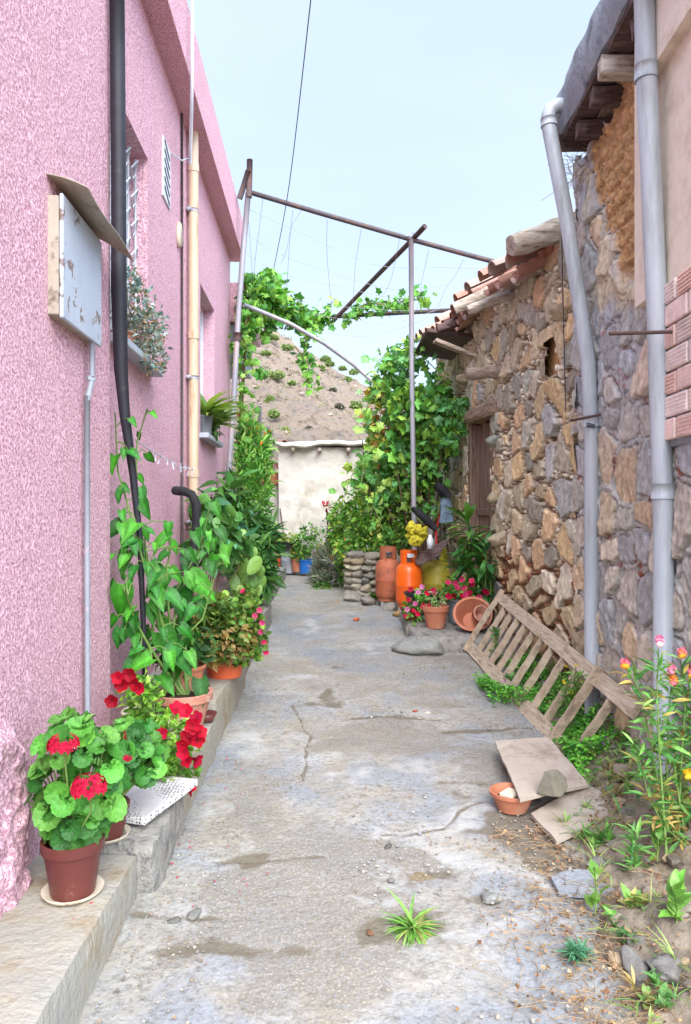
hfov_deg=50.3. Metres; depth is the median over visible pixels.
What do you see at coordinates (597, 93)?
rubble house
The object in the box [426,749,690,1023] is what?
dry litter
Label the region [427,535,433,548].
plastic bottle
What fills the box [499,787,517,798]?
concrete piece
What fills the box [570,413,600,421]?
iron bar
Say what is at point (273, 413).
hill shrub
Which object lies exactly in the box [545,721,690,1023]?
weeds
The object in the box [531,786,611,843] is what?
stone board
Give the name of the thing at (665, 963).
stone
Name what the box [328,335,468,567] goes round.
climbing vine
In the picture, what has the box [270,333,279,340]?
hill shrub
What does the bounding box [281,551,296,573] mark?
storage drum
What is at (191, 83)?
white conduit
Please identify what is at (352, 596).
stone
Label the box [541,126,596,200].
dry grass
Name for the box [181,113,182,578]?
thin pipe
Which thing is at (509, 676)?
weed
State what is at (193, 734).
red petunia
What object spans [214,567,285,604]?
kerb
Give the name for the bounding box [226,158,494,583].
pergola
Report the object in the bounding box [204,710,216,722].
clay bowl
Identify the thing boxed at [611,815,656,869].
weed
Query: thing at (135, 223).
window
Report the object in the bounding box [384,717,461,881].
ground
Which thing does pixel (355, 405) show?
hill shrub
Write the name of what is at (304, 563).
potted plant
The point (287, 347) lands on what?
hill shrub
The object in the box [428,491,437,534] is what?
metal rod
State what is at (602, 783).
stone
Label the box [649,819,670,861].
weed
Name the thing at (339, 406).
hill shrub
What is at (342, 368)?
hill shrub
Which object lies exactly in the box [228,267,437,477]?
grapevine
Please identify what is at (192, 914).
pebble
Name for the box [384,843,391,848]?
pebble
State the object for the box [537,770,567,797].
rock
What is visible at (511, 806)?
clay bowl
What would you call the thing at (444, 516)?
rag
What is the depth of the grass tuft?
2.58 m
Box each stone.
[343,590,361,601]
[360,596,375,605]
[382,602,396,610]
[392,610,398,616]
[551,852,566,858]
[566,852,586,868]
[586,856,606,868]
[594,773,611,786]
[606,912,620,925]
[610,840,623,850]
[613,763,637,782]
[619,945,650,987]
[638,753,648,765]
[641,885,657,898]
[645,953,681,985]
[651,806,667,816]
[680,901,690,917]
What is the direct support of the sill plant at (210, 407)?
on the pink house at (55, 87)
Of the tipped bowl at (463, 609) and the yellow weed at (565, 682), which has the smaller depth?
the yellow weed at (565, 682)
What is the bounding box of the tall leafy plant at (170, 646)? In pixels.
[110,409,232,731]
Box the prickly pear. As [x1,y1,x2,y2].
[222,529,266,619]
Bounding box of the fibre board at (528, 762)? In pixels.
[495,737,589,801]
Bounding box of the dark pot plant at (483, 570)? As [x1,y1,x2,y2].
[462,531,501,626]
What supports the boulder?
on the path
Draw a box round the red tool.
[435,512,439,544]
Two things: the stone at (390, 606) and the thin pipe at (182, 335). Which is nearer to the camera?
the thin pipe at (182, 335)
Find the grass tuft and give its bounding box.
[380,888,445,948]
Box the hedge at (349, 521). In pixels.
[323,484,422,587]
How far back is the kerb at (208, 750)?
3.89 m
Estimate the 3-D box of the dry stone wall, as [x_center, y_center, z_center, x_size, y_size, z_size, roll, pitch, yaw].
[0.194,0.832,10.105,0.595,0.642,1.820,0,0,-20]
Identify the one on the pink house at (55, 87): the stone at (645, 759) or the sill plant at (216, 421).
the sill plant at (216, 421)
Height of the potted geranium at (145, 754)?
0.448 m
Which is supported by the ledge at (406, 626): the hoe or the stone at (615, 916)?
the hoe
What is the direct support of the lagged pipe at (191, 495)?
attached to the pink house at (55, 87)
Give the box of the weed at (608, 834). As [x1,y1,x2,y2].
[581,820,618,843]
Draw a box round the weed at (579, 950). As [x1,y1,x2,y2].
[553,935,597,965]
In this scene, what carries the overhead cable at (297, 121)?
attached to the pergola
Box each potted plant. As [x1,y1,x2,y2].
[148,617,219,683]
[289,522,320,573]
[440,501,493,598]
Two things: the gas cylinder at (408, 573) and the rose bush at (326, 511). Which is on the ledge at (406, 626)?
the gas cylinder at (408, 573)
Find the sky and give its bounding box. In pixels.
[187,0,599,390]
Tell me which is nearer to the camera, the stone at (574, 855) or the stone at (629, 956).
the stone at (629, 956)
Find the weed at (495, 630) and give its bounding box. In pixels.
[488,626,501,664]
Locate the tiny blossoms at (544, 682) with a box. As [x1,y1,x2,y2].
[488,671,635,748]
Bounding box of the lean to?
[234,463,278,531]
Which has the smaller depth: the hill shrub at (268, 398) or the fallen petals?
the fallen petals
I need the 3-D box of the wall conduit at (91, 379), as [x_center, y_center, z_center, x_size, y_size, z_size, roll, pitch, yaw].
[-1.151,0.255,3.317,0.039,2.090,0.060,0,0,0]
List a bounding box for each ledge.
[379,601,396,606]
[397,604,457,636]
[409,626,514,652]
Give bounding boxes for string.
[133,439,195,475]
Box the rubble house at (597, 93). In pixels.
[556,0,690,794]
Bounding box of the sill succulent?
[110,265,172,376]
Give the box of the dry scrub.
[235,328,375,439]
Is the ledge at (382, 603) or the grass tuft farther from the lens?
the ledge at (382, 603)
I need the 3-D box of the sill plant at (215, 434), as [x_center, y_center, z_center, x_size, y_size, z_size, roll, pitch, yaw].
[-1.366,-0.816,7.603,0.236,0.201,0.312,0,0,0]
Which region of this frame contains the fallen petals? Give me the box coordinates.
[73,759,267,919]
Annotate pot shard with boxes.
[477,613,489,625]
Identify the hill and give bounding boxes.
[230,329,425,471]
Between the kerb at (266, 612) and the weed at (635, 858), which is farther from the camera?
the kerb at (266, 612)
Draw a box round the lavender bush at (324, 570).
[304,536,343,587]
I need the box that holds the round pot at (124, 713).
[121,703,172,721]
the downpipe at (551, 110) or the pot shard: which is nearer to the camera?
the downpipe at (551, 110)
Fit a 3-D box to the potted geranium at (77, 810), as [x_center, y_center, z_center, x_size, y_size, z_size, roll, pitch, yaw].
[-0.912,0.981,2.474,0.367,0.629,0.422,0,0,0]
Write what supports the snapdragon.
on the soil bank
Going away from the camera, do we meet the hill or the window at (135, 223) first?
the window at (135, 223)
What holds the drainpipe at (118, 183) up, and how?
attached to the pink house at (55, 87)
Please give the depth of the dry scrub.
161.48 m
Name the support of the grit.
on the path
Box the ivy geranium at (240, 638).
[178,581,271,678]
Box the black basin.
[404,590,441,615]
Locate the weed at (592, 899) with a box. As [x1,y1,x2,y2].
[585,859,611,915]
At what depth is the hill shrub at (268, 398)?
143.95 m
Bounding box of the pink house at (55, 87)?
[0,0,260,918]
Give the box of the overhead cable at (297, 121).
[274,0,310,265]
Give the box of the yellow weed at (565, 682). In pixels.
[553,664,588,725]
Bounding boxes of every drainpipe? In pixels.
[109,0,146,704]
[185,130,198,623]
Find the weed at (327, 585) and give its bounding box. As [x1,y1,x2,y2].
[311,581,331,589]
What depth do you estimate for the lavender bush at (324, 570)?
10.68 m
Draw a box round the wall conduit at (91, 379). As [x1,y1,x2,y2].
[84,340,95,774]
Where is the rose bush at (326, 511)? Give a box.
[319,501,335,550]
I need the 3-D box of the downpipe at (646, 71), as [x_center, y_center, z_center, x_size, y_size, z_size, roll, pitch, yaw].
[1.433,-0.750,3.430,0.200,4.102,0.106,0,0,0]
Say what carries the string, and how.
attached to the pink house at (55, 87)
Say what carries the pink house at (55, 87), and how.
on the ground at (416, 878)
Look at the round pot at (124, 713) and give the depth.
3.90 m
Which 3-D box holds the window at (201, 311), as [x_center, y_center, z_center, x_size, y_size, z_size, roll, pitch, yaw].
[-1.578,-1.505,7.640,0.055,1.430,0.981,0,0,-2]
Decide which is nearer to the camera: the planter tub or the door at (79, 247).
the door at (79, 247)
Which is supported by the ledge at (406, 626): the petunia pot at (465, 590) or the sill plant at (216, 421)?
the petunia pot at (465, 590)
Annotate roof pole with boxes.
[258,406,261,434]
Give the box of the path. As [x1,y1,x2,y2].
[77,573,635,1023]
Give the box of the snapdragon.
[605,634,690,853]
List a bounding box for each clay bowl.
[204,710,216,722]
[489,782,532,814]
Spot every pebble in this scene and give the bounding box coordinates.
[167,916,180,923]
[186,908,201,920]
[367,929,373,935]
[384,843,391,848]
[481,891,501,903]
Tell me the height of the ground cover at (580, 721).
0.366 m
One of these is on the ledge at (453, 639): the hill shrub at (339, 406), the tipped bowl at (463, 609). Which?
the tipped bowl at (463, 609)
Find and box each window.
[110,135,138,338]
[200,307,202,394]
[658,28,690,282]
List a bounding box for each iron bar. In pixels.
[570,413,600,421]
[609,330,672,335]
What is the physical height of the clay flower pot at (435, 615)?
0.399 m
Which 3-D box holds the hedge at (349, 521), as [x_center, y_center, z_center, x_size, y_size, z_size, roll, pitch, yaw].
[0.311,0.315,10.342,1.118,1.842,2.347,0,0,-19]
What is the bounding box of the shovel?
[414,538,451,574]
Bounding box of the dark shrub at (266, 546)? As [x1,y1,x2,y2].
[216,463,292,605]
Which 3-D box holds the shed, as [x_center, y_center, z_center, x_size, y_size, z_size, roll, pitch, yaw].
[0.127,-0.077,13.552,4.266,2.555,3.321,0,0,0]
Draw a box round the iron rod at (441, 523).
[440,472,442,541]
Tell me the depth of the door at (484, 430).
8.25 m
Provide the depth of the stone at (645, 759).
3.69 m
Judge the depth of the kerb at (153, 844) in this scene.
2.85 m
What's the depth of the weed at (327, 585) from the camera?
10.37 m
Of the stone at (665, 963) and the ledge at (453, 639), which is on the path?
the ledge at (453, 639)
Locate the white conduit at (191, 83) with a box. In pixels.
[170,0,193,164]
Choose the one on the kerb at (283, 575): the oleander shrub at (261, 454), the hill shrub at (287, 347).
the oleander shrub at (261, 454)
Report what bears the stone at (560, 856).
on the path
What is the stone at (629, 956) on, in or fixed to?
on the soil bank
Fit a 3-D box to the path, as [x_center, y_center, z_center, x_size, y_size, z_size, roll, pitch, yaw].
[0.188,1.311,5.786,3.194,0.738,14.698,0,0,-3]
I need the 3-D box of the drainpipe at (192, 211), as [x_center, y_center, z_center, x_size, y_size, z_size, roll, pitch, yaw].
[-1.330,-1.155,6.400,0.122,4.351,0.120,0,0,0]
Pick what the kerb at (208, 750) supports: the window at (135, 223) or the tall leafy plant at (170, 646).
the tall leafy plant at (170, 646)
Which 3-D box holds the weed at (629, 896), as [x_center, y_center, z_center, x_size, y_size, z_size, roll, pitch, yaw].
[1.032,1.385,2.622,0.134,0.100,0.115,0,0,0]
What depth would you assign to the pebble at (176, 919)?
2.63 m
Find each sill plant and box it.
[200,389,259,433]
[211,425,224,440]
[212,399,252,431]
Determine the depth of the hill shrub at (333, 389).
178.60 m
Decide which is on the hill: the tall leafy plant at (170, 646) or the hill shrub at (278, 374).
the hill shrub at (278, 374)
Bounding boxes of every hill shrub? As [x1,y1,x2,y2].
[260,349,272,356]
[264,394,274,402]
[267,409,280,418]
[269,370,285,379]
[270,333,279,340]
[279,343,294,351]
[280,426,290,432]
[287,379,296,386]
[317,364,326,371]
[320,355,331,362]
[324,360,335,366]
[329,387,336,391]
[334,402,345,409]
[338,365,347,370]
[343,376,352,382]
[348,368,358,375]
[349,400,362,408]
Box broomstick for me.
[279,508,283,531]
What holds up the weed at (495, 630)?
on the soil bank
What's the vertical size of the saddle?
0.289 m
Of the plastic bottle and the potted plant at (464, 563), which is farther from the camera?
the plastic bottle
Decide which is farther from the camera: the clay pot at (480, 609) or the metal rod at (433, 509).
the metal rod at (433, 509)
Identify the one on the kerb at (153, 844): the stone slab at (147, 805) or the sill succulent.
the stone slab at (147, 805)
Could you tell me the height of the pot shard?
0.106 m
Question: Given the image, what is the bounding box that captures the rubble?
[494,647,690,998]
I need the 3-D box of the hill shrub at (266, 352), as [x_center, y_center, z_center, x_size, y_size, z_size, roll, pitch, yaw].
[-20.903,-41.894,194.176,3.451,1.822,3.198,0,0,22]
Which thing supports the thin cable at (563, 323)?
attached to the stone barn
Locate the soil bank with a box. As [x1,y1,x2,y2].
[497,643,690,1023]
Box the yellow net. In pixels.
[405,521,428,546]
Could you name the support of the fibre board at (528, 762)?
on the stone board at (568, 804)
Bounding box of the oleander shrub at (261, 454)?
[232,407,282,540]
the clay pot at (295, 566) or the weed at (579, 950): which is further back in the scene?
the clay pot at (295, 566)
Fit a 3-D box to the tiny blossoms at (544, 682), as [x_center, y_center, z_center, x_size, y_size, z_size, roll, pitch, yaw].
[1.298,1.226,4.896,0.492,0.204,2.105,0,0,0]
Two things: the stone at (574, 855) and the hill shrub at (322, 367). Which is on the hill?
the hill shrub at (322, 367)
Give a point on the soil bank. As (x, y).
(670, 928)
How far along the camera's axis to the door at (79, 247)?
3.10 m
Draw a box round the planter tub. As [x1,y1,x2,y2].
[279,531,300,550]
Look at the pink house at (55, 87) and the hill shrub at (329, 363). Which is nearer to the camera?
the pink house at (55, 87)
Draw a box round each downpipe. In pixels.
[540,97,599,713]
[634,0,674,776]
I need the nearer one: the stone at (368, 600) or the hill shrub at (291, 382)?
the stone at (368, 600)
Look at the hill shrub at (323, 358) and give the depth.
217.11 m
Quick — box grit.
[94,662,645,1023]
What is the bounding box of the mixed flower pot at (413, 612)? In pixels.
[400,584,440,625]
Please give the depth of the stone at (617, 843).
3.04 m
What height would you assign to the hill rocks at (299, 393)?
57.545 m
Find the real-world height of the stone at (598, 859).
0.075 m
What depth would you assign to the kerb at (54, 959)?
2.25 m
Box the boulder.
[391,636,445,654]
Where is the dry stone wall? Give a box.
[342,548,396,597]
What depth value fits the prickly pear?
6.20 m
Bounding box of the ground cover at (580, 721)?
[471,643,644,781]
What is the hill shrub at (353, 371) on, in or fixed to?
on the hill
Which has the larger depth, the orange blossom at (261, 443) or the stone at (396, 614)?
the orange blossom at (261, 443)
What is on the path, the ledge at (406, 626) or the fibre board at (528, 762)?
the ledge at (406, 626)
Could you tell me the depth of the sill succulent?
4.50 m
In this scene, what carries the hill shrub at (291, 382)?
on the hill
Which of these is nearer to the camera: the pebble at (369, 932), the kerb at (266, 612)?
the pebble at (369, 932)
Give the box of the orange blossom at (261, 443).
[235,410,270,446]
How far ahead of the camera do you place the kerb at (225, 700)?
4.71 m
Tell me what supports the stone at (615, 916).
on the soil bank
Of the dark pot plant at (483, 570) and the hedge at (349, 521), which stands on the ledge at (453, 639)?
the dark pot plant at (483, 570)
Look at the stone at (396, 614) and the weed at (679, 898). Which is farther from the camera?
the stone at (396, 614)
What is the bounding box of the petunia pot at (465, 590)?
[438,576,489,623]
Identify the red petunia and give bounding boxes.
[104,667,206,796]
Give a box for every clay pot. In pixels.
[290,543,304,571]
[472,605,489,619]
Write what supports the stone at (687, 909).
on the soil bank
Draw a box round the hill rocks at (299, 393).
[252,336,382,440]
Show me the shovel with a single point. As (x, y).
(426, 556)
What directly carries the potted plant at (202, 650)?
on the kerb at (225, 700)
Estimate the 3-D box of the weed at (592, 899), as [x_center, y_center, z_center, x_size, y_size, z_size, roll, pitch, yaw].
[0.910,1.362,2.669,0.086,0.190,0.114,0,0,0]
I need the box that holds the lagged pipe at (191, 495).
[171,486,200,603]
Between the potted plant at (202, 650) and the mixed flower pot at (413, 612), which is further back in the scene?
the mixed flower pot at (413, 612)
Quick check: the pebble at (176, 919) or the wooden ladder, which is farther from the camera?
the wooden ladder
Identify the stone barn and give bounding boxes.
[414,209,578,676]
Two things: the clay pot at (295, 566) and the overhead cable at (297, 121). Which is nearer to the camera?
the overhead cable at (297, 121)
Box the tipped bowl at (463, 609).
[453,596,492,631]
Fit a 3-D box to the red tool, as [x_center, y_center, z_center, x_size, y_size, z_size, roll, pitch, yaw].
[1.139,0.482,8.900,0.115,1.237,0.026,0,0,0]
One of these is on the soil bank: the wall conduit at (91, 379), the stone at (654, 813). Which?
the stone at (654, 813)
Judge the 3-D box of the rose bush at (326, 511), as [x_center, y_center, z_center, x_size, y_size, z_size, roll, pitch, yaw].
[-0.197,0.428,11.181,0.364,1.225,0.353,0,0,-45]
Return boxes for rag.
[439,498,453,522]
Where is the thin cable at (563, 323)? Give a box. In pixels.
[561,236,565,412]
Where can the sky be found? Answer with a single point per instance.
(412, 114)
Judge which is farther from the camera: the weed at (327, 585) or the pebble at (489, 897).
the weed at (327, 585)
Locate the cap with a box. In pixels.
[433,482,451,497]
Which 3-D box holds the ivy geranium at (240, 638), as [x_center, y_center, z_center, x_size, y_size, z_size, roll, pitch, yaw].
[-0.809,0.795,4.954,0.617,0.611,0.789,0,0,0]
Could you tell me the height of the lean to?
2.096 m
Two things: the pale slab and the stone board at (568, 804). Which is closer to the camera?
the pale slab
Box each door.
[59,193,100,346]
[477,421,489,596]
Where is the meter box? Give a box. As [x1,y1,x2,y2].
[46,173,133,346]
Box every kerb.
[0,854,136,1023]
[39,794,185,893]
[90,719,216,823]
[123,659,244,746]
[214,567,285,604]
[245,604,270,674]
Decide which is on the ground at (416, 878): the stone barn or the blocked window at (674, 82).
the stone barn
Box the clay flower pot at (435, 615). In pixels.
[422,588,448,628]
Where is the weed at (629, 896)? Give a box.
[617,882,649,908]
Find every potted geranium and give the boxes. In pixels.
[23,706,131,905]
[91,716,170,844]
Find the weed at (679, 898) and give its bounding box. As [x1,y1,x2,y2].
[657,868,690,922]
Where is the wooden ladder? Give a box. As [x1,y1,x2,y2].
[462,589,641,763]
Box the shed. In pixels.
[235,439,437,572]
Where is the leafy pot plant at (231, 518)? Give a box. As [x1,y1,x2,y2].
[178,470,260,591]
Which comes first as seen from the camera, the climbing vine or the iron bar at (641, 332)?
the iron bar at (641, 332)
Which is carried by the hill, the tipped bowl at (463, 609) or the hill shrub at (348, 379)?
the hill shrub at (348, 379)
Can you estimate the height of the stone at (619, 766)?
0.083 m
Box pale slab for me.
[550,869,613,899]
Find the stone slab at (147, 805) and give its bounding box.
[125,776,197,825]
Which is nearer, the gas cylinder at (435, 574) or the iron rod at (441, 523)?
the gas cylinder at (435, 574)
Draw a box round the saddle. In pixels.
[411,507,437,530]
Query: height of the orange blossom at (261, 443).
0.645 m
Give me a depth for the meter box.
3.05 m
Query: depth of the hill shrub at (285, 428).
122.18 m
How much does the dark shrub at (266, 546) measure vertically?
1.645 m
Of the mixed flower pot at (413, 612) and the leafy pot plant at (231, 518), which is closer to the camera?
the leafy pot plant at (231, 518)
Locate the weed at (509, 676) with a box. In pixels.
[504,672,514,680]
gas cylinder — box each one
[375,546,399,601]
[395,549,421,606]
[421,548,453,604]
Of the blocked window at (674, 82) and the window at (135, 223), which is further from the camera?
the window at (135, 223)
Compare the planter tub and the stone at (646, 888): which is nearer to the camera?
the stone at (646, 888)
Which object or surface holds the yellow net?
hanging from the pergola
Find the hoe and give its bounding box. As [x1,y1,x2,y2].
[447,492,450,551]
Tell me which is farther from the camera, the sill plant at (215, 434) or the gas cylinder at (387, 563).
the gas cylinder at (387, 563)
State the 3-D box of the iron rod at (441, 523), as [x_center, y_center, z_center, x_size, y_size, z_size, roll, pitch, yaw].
[1.169,0.302,9.000,0.043,1.595,0.024,0,0,0]
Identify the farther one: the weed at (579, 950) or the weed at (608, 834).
the weed at (608, 834)

